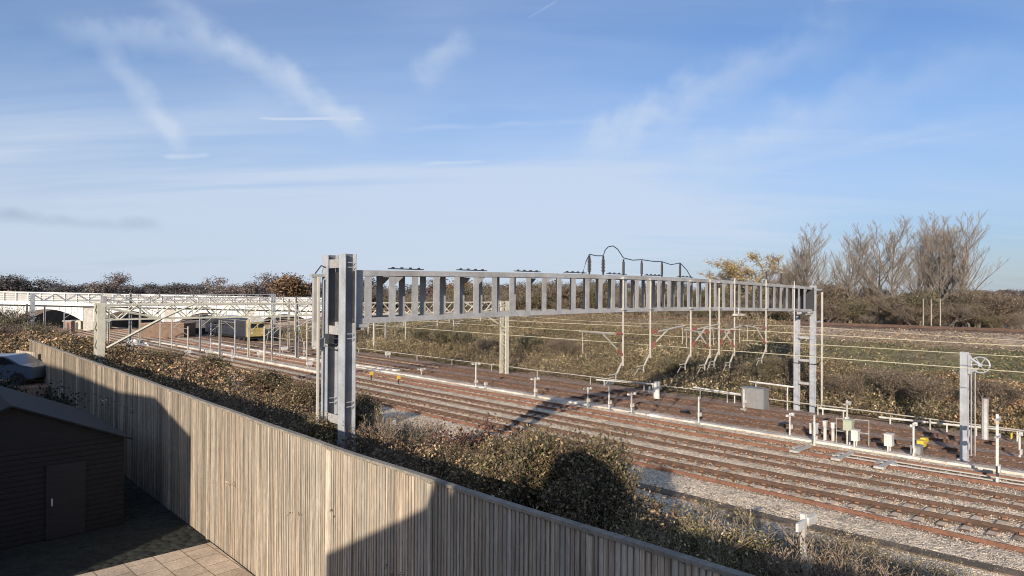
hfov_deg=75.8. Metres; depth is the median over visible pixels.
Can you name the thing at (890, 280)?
bare tree
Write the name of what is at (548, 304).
thicket shrub
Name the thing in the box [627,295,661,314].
thicket shrub
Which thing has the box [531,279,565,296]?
thicket shrub
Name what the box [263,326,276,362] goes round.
slim pole
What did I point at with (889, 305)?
thicket shrub
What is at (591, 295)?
thicket shrub
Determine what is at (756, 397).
equipment cabinet
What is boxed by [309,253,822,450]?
portal gantry
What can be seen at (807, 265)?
bare tree
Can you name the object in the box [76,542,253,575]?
yard paving
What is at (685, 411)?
track box
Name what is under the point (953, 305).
thicket shrub
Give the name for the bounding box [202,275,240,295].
skyline tree
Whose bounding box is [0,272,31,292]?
skyline tree
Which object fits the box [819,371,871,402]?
thicket shrub
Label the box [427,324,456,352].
thicket shrub
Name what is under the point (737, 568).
bush
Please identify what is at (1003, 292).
skyline tree
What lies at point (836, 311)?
thicket shrub
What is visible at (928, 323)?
thicket shrub
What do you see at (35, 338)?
thicket shrub
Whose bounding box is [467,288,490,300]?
thicket shrub
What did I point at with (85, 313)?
railway bridge
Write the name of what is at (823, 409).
pipe rail
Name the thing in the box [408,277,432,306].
skyline tree
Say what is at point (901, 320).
thicket shrub
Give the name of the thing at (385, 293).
thicket shrub
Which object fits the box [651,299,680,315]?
thicket shrub
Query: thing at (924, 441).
points machine
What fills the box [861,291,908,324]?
thicket shrub
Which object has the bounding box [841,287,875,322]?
thicket shrub
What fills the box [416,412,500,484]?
bush
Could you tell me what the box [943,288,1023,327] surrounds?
thicket shrub
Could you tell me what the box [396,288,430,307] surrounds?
skyline tree
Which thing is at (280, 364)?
cable trough
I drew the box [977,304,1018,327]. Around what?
thicket shrub
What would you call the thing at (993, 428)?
pipe rail
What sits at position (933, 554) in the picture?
cable trough
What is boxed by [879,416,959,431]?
pipe rail
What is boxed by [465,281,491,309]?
thicket shrub
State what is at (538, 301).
thicket shrub
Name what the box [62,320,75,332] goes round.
hut
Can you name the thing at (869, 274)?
bare tree
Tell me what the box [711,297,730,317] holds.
thicket shrub
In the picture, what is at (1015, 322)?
thicket shrub
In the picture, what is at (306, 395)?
bush
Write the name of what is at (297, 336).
overhead mast
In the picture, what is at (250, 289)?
skyline tree
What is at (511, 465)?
bush
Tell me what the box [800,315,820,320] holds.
thicket shrub
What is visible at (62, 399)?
conifer
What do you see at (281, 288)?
skyline tree
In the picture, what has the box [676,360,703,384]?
thicket shrub
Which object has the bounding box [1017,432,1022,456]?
marker post
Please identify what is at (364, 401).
bush
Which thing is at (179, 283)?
skyline tree
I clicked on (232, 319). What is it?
contact wire
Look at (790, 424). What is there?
marker post
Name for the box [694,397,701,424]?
marker post
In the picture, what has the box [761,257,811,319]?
bare tree
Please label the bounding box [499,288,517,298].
thicket shrub
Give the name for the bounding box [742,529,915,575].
bare shrub
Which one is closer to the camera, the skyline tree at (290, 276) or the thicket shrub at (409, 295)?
the thicket shrub at (409, 295)
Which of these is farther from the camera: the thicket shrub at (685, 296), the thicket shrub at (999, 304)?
the thicket shrub at (685, 296)
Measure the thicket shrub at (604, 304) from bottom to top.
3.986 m
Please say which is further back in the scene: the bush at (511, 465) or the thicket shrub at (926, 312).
the thicket shrub at (926, 312)
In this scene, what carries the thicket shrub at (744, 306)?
on the ground at (950, 355)
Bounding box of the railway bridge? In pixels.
[0,291,321,329]
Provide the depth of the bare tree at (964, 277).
82.72 m
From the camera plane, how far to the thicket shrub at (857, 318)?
86.39 m
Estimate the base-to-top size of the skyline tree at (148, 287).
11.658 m
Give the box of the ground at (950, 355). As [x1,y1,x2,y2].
[14,307,1023,575]
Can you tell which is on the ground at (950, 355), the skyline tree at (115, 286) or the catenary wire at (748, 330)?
the skyline tree at (115, 286)
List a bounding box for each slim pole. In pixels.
[155,315,160,345]
[171,320,184,348]
[174,326,188,353]
[210,323,223,349]
[221,320,235,357]
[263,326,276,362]
[273,317,280,355]
[306,320,320,360]
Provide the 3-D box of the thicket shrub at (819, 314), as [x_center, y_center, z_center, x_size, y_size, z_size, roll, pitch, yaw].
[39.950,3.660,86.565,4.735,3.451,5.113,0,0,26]
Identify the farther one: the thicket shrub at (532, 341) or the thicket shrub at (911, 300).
the thicket shrub at (911, 300)
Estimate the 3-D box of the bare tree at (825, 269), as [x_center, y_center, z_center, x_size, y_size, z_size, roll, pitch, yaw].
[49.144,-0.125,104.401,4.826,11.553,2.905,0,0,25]
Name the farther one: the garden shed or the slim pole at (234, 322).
the slim pole at (234, 322)
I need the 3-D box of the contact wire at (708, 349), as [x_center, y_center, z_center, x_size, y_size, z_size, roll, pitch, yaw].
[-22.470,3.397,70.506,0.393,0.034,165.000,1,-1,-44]
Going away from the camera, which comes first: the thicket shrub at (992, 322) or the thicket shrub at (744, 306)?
the thicket shrub at (992, 322)
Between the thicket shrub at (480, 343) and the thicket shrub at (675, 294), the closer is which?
the thicket shrub at (480, 343)
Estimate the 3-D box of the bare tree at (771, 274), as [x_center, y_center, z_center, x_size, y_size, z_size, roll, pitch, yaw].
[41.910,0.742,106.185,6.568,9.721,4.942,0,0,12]
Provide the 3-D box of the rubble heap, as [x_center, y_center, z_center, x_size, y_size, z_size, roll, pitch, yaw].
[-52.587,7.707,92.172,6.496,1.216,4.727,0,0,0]
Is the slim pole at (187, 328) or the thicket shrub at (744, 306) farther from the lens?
the thicket shrub at (744, 306)
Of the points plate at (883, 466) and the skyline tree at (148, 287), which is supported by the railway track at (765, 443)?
the points plate at (883, 466)
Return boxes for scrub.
[269,305,1023,437]
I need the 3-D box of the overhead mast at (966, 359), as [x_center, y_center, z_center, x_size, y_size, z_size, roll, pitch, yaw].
[21.506,5.531,30.725,1.274,5.087,1.130,0,-1,30]
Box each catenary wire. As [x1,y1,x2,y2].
[143,301,1023,346]
[187,301,1023,340]
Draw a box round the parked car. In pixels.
[0,353,45,384]
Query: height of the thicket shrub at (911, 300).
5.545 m
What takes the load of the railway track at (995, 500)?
on the ballast at (841, 522)
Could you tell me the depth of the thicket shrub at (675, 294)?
110.76 m
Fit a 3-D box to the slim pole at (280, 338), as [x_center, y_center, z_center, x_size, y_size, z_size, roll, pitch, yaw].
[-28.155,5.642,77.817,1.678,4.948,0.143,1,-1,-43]
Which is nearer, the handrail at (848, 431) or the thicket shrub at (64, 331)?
the handrail at (848, 431)
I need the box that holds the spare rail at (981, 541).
[54,328,1023,552]
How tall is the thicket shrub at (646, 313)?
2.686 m
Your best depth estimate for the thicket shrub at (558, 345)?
64.81 m
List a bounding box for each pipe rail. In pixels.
[596,379,653,390]
[693,386,741,402]
[749,381,794,409]
[819,407,845,417]
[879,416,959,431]
[969,425,1023,440]
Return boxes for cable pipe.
[265,336,1023,430]
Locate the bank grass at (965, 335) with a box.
[359,311,1023,396]
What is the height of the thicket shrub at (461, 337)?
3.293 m
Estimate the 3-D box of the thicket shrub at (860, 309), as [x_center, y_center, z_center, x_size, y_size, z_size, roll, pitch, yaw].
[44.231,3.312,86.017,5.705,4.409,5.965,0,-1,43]
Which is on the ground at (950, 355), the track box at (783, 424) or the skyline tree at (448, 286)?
the skyline tree at (448, 286)
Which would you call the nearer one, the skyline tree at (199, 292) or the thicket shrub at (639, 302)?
the thicket shrub at (639, 302)
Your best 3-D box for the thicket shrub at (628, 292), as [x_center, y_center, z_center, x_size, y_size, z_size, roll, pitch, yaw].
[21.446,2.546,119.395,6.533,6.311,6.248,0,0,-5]
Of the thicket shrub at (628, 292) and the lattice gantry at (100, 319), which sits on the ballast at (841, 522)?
the lattice gantry at (100, 319)
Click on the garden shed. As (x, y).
(61, 469)
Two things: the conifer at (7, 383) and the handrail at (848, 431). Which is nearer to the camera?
the conifer at (7, 383)
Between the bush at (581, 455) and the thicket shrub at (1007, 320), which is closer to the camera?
the bush at (581, 455)
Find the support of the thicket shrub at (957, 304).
on the ground at (950, 355)
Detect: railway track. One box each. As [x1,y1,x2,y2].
[59,328,1023,541]
[91,330,1023,510]
[110,328,1023,489]
[123,326,1023,467]
[198,334,1023,452]
[363,308,1023,331]
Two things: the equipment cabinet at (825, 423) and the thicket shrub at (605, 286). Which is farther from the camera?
the thicket shrub at (605, 286)
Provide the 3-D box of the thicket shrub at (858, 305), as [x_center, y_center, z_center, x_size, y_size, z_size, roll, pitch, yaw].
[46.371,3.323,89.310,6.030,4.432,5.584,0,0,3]
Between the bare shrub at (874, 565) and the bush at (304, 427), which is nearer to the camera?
the bare shrub at (874, 565)
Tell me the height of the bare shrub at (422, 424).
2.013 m
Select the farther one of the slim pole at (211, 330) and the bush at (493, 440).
the slim pole at (211, 330)
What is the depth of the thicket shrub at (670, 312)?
104.89 m
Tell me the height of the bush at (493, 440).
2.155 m
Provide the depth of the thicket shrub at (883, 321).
87.47 m
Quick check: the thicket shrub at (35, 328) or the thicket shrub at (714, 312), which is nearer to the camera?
the thicket shrub at (35, 328)
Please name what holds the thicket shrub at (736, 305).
on the ground at (950, 355)
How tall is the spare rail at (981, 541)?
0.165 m
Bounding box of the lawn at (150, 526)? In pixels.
[0,476,209,575]
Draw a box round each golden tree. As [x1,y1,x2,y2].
[697,264,762,317]
[704,250,799,318]
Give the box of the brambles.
[0,328,980,575]
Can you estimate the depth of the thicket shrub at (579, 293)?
117.54 m
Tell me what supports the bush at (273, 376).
on the ground at (950, 355)
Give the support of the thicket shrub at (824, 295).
on the ground at (950, 355)
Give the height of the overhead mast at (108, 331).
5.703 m
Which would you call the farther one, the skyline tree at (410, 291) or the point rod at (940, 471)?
the skyline tree at (410, 291)
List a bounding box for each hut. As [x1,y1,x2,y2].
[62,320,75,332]
[75,320,82,328]
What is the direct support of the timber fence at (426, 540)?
on the ground at (950, 355)
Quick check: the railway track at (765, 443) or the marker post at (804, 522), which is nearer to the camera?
the marker post at (804, 522)
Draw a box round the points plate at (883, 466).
[873,459,895,469]
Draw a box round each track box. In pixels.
[680,410,690,413]
[777,422,788,427]
[980,469,992,473]
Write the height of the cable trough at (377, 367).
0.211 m
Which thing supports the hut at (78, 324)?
on the ground at (950, 355)
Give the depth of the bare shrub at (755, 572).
9.94 m
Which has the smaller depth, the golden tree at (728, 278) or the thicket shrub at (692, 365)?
the thicket shrub at (692, 365)
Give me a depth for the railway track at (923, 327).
67.37 m
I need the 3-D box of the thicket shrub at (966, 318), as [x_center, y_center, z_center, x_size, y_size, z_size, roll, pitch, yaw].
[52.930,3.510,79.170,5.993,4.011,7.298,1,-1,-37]
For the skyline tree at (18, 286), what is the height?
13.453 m
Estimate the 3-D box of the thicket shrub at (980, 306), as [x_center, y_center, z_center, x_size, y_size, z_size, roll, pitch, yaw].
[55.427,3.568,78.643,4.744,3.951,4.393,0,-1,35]
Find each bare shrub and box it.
[348,403,439,470]
[396,419,443,452]
[651,524,833,575]
[662,498,886,575]
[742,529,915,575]
[789,562,858,575]
[795,541,936,575]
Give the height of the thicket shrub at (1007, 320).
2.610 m
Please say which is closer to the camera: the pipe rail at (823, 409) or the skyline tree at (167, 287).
the pipe rail at (823, 409)
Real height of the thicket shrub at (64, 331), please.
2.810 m
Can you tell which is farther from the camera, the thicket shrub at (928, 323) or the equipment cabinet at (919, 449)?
the thicket shrub at (928, 323)
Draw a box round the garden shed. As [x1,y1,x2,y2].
[0,386,131,549]
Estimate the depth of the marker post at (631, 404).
41.81 m
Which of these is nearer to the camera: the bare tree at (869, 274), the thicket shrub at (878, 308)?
the thicket shrub at (878, 308)
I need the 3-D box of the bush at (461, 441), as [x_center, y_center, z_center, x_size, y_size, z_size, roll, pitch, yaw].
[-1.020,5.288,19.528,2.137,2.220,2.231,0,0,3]
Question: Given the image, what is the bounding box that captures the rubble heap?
[122,339,157,345]
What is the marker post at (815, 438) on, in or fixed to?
on the ground at (950, 355)
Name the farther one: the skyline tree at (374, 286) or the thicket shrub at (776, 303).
the skyline tree at (374, 286)
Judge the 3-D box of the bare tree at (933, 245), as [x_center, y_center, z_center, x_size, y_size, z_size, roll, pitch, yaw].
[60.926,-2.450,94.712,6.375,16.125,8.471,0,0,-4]
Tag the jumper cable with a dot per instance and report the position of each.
(631, 259)
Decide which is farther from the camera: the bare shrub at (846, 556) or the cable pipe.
the cable pipe
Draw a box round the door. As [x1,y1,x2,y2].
[45,460,85,539]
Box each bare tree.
[751,263,782,319]
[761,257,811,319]
[779,236,818,284]
[788,221,849,288]
[813,251,835,284]
[823,223,880,300]
[846,219,911,323]
[854,241,884,321]
[859,214,922,322]
[888,220,947,295]
[908,211,974,300]
[909,215,972,325]
[914,217,985,325]
[945,210,1009,326]
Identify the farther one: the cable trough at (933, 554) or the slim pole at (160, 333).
the slim pole at (160, 333)
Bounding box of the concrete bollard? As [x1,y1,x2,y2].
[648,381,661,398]
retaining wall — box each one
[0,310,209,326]
[141,322,196,336]
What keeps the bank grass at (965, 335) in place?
on the ground at (950, 355)
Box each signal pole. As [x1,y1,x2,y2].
[843,400,850,418]
[994,414,1000,482]
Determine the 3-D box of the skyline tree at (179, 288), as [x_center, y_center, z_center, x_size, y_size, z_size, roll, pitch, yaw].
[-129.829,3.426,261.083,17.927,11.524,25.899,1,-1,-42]
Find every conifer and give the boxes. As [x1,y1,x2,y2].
[0,364,32,391]
[20,380,86,407]
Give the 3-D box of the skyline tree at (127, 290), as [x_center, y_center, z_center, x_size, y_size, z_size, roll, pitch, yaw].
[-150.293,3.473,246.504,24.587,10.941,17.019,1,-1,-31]
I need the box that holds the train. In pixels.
[205,314,264,340]
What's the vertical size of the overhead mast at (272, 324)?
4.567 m
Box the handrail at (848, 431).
[836,418,868,445]
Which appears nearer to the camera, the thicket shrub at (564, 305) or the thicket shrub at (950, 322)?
the thicket shrub at (950, 322)
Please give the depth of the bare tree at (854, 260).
89.95 m
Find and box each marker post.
[472,362,479,388]
[531,377,539,397]
[583,387,592,408]
[605,381,613,410]
[627,392,635,413]
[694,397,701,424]
[740,389,746,410]
[786,413,794,435]
[796,513,816,573]
[813,415,817,445]
[910,422,917,455]
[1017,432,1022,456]
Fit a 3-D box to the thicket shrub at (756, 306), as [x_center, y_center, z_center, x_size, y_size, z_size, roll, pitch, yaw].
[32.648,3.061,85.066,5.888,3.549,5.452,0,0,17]
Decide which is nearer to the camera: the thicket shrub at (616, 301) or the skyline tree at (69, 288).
the thicket shrub at (616, 301)
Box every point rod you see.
[837,455,1023,485]
[842,453,1023,481]
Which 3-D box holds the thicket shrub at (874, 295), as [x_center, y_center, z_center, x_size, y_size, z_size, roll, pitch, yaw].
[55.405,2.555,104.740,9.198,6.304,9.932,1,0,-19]
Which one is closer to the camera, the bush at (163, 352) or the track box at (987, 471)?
the track box at (987, 471)
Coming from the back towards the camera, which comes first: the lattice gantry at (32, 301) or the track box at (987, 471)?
the lattice gantry at (32, 301)
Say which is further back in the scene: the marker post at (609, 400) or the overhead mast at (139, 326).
the overhead mast at (139, 326)
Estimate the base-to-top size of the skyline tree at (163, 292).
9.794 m
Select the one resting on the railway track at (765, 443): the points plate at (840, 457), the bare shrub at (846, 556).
the points plate at (840, 457)
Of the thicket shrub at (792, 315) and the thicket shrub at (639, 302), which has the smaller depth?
the thicket shrub at (792, 315)
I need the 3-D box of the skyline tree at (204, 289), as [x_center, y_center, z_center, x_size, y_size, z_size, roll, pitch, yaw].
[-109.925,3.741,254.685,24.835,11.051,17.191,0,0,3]
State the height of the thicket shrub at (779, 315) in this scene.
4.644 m
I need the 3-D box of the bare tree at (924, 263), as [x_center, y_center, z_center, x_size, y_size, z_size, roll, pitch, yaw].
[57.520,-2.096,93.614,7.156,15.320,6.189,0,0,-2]
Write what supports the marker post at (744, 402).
on the ballast at (841, 522)
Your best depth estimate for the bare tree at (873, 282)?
91.52 m
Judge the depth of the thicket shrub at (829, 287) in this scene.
100.16 m
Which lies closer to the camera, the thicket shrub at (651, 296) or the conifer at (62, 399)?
the conifer at (62, 399)
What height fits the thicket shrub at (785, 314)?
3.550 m
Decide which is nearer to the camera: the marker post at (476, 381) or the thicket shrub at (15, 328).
the marker post at (476, 381)
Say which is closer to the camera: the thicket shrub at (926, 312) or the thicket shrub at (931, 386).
the thicket shrub at (931, 386)
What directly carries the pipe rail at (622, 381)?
on the ground at (950, 355)
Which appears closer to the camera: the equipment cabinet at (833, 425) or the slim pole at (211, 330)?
the equipment cabinet at (833, 425)
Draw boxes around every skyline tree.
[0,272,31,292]
[0,274,71,292]
[43,283,89,292]
[46,282,96,292]
[79,283,143,294]
[82,271,133,294]
[89,277,129,294]
[123,282,167,295]
[125,284,164,295]
[148,287,182,296]
[157,284,192,296]
[159,282,206,296]
[164,282,197,296]
[182,288,231,295]
[187,284,236,292]
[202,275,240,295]
[224,283,269,296]
[234,271,276,296]
[262,275,311,296]
[264,271,309,298]
[363,276,407,296]
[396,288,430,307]
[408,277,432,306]
[426,277,472,298]
[651,283,676,291]
[982,288,1021,300]
[1000,290,1023,297]
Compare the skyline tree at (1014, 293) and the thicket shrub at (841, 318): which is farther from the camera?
the skyline tree at (1014, 293)
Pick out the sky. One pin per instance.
(161, 142)
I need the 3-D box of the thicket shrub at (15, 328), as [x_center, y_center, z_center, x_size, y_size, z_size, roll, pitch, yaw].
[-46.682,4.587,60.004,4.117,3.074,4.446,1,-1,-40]
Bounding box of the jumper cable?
[582,246,689,275]
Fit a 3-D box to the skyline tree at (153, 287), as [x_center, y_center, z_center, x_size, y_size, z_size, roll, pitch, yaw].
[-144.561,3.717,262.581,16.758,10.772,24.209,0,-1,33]
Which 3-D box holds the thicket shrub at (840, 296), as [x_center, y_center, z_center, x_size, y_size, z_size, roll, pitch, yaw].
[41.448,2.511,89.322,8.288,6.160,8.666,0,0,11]
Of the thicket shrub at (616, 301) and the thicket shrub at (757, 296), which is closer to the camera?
the thicket shrub at (757, 296)
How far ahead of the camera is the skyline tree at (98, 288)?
203.16 m
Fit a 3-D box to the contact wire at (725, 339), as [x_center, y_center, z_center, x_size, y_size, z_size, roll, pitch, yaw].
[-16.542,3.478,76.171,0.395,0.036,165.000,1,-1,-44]
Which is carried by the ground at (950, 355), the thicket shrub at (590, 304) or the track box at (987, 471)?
the thicket shrub at (590, 304)
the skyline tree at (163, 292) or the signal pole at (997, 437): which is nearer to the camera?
the signal pole at (997, 437)
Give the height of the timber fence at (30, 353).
3.166 m
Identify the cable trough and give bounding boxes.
[151,340,320,372]
[212,342,1023,475]
[288,354,399,370]
[630,480,1023,575]
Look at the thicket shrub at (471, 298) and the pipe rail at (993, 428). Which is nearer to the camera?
the pipe rail at (993, 428)
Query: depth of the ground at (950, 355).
55.23 m
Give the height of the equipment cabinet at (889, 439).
1.010 m
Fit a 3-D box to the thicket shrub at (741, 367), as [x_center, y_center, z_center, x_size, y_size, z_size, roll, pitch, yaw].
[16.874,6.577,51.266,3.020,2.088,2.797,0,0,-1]
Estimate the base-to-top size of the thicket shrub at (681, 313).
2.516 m
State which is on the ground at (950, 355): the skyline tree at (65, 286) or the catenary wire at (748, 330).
the skyline tree at (65, 286)
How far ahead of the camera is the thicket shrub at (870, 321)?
83.64 m
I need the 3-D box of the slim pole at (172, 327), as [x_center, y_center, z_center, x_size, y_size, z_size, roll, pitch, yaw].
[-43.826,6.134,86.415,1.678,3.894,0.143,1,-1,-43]
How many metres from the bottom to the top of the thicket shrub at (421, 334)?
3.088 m
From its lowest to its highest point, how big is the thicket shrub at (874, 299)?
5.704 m
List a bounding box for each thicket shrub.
[0,304,38,323]
[0,312,28,332]
[0,322,27,348]
[15,332,55,349]
[24,319,60,331]
[38,326,79,336]
[363,285,388,307]
[363,290,388,306]
[383,297,388,307]
[405,292,419,300]
[408,324,433,349]
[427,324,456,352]
[446,284,472,306]
[447,327,475,354]
[464,295,488,306]
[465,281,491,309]
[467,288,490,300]
[475,336,504,359]
[483,289,508,307]
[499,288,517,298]
[500,281,548,296]
[504,291,541,309]
[516,290,553,309]
[516,297,532,309]
[518,333,544,357]
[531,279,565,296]
[531,282,582,303]
[531,290,555,308]
[547,336,579,358]
[552,284,606,306]
[553,298,589,308]
[567,296,595,307]
[580,287,607,313]
[589,280,619,313]
[602,297,618,313]
[606,293,651,314]
[615,286,641,314]
[627,289,675,315]
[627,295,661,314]
[627,300,645,314]
[641,306,661,315]
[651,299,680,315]
[655,287,684,316]
[656,356,683,383]
[668,311,680,316]
[673,311,688,316]
[675,291,704,316]
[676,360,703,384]
[684,289,729,317]
[694,311,711,317]
[704,285,748,318]
[711,286,740,317]
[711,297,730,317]
[713,357,749,385]
[721,311,735,316]
[726,299,753,318]
[739,297,755,319]
[741,283,788,319]
[743,298,782,319]
[744,354,786,389]
[755,353,808,390]
[756,282,828,320]
[763,297,791,320]
[775,303,805,320]
[782,311,807,320]
[787,281,848,321]
[797,284,851,320]
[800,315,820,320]
[805,306,830,321]
[806,300,848,321]
[814,281,843,322]
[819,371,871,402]
[824,310,851,322]
[836,297,876,322]
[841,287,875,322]
[841,297,872,322]
[848,294,880,323]
[853,287,890,323]
[853,288,898,323]
[853,314,873,323]
[858,312,885,323]
[859,364,924,406]
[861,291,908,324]
[866,293,938,324]
[867,308,889,323]
[868,300,902,324]
[871,293,925,324]
[881,288,950,324]
[884,303,935,324]
[885,313,903,324]
[886,315,919,324]
[891,372,958,412]
[905,315,936,325]
[929,314,950,325]
[930,301,981,326]
[933,303,956,325]
[935,284,977,326]
[938,297,978,326]
[941,313,965,326]
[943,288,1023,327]
[948,301,979,326]
[948,304,998,326]
[955,301,995,326]
[958,377,1023,416]
[968,290,1023,306]
[976,313,1005,327]
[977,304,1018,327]
[988,313,1023,328]
[1002,292,1023,327]
[1006,315,1023,328]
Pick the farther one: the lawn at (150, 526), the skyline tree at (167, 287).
the skyline tree at (167, 287)
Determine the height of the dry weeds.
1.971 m
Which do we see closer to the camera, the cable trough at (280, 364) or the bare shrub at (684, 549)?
the bare shrub at (684, 549)
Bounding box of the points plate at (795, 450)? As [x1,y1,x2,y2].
[789,444,812,452]
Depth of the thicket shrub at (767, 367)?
48.29 m
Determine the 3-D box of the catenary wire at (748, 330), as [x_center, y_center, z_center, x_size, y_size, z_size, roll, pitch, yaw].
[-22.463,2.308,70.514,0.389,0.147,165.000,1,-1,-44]
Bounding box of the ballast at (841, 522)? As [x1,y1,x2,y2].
[23,326,1023,575]
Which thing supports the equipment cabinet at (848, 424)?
on the ground at (950, 355)
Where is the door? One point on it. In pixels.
(65, 482)
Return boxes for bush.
[131,346,188,382]
[190,353,235,399]
[241,363,293,418]
[274,378,320,423]
[283,410,337,444]
[303,388,388,451]
[415,438,473,480]
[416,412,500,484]
[443,446,487,493]
[447,426,510,456]
[460,413,571,558]
[462,419,562,536]
[465,432,527,463]
[522,418,639,494]
[526,448,650,536]
[595,500,787,575]
[643,539,790,575]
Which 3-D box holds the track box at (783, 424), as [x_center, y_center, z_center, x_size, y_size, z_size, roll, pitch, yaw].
[15.886,7.988,38.436,0.700,0.220,0.500,1,-1,-44]
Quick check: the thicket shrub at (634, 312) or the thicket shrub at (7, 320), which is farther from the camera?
the thicket shrub at (634, 312)
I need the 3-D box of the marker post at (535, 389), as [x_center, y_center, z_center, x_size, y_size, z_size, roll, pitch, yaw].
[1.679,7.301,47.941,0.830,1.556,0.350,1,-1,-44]
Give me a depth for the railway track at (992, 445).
44.86 m
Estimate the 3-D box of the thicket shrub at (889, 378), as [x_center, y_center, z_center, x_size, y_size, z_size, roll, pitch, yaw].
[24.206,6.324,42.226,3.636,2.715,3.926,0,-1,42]
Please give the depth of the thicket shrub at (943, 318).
79.61 m
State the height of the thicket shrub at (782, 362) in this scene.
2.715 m
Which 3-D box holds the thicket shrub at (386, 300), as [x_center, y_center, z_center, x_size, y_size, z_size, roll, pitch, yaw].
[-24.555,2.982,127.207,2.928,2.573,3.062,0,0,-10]
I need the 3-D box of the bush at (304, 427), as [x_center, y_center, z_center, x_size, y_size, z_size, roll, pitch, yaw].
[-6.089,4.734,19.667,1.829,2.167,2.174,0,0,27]
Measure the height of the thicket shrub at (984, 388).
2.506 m
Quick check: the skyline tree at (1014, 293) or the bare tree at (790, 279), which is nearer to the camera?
the bare tree at (790, 279)
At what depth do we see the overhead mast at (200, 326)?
83.17 m
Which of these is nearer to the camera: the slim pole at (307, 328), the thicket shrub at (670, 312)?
the slim pole at (307, 328)
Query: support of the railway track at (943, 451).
on the ballast at (841, 522)
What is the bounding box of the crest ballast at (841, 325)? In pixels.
[372,309,1023,332]
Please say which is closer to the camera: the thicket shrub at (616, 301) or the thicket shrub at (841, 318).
the thicket shrub at (841, 318)
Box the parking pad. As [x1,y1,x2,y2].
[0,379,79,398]
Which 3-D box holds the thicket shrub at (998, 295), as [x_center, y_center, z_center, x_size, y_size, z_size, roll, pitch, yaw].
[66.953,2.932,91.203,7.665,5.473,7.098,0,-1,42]
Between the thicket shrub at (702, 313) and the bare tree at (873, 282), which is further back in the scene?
the thicket shrub at (702, 313)
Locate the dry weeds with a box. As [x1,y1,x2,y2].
[618,489,985,575]
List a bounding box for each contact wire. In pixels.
[81,306,321,327]
[120,306,1023,372]
[193,307,1020,356]
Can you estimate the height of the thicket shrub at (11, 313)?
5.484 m
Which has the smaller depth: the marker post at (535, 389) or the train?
the marker post at (535, 389)
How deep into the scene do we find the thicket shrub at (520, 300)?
116.32 m
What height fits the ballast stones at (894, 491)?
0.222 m
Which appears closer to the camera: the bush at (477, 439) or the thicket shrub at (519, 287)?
the bush at (477, 439)
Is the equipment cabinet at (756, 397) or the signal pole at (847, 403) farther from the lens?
the equipment cabinet at (756, 397)
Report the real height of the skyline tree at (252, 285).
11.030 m
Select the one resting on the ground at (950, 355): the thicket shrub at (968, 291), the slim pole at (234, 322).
the thicket shrub at (968, 291)
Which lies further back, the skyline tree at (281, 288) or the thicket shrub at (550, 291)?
the skyline tree at (281, 288)
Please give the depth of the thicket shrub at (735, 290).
121.26 m
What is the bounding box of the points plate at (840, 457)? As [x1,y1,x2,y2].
[831,452,853,460]
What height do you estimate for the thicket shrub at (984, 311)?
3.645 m
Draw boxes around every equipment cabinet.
[740,386,770,409]
[809,422,818,439]
[822,420,827,440]
[831,422,835,441]
[842,419,854,444]
[850,429,860,446]
[884,432,894,451]
[909,444,923,455]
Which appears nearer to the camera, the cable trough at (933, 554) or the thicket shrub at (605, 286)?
the cable trough at (933, 554)
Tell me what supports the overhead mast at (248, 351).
on the ground at (950, 355)
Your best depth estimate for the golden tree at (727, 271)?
111.33 m
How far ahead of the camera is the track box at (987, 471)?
28.07 m
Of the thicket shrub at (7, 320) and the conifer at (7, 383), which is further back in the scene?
the thicket shrub at (7, 320)
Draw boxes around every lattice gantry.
[30,290,275,336]
[94,296,508,376]
[100,292,321,340]
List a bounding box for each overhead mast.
[43,307,45,326]
[107,311,109,341]
[128,293,131,340]
[139,308,140,339]
[199,315,210,350]
[218,320,220,357]
[247,319,268,356]
[270,320,292,360]
[287,299,289,348]
[293,301,306,357]
[373,323,378,348]
[957,352,990,460]
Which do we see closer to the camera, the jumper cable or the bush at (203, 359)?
the jumper cable
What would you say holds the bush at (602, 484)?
on the ground at (950, 355)
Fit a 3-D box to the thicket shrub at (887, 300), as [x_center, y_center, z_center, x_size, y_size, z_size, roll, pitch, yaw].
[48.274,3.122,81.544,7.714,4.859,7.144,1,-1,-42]
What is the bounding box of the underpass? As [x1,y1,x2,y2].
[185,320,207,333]
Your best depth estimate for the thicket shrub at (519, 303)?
116.44 m
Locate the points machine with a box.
[917,437,928,449]
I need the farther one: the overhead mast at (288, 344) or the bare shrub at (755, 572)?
the overhead mast at (288, 344)
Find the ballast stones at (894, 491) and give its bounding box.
[319,388,1023,575]
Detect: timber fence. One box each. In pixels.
[16,350,34,380]
[29,339,754,575]
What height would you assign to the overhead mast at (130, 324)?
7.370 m
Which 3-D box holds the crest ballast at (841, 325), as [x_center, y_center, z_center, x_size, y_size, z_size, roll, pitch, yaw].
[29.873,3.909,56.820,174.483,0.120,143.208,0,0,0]
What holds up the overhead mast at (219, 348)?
on the ground at (950, 355)
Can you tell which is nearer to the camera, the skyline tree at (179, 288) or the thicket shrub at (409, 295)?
the thicket shrub at (409, 295)
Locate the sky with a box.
[0,0,1023,295]

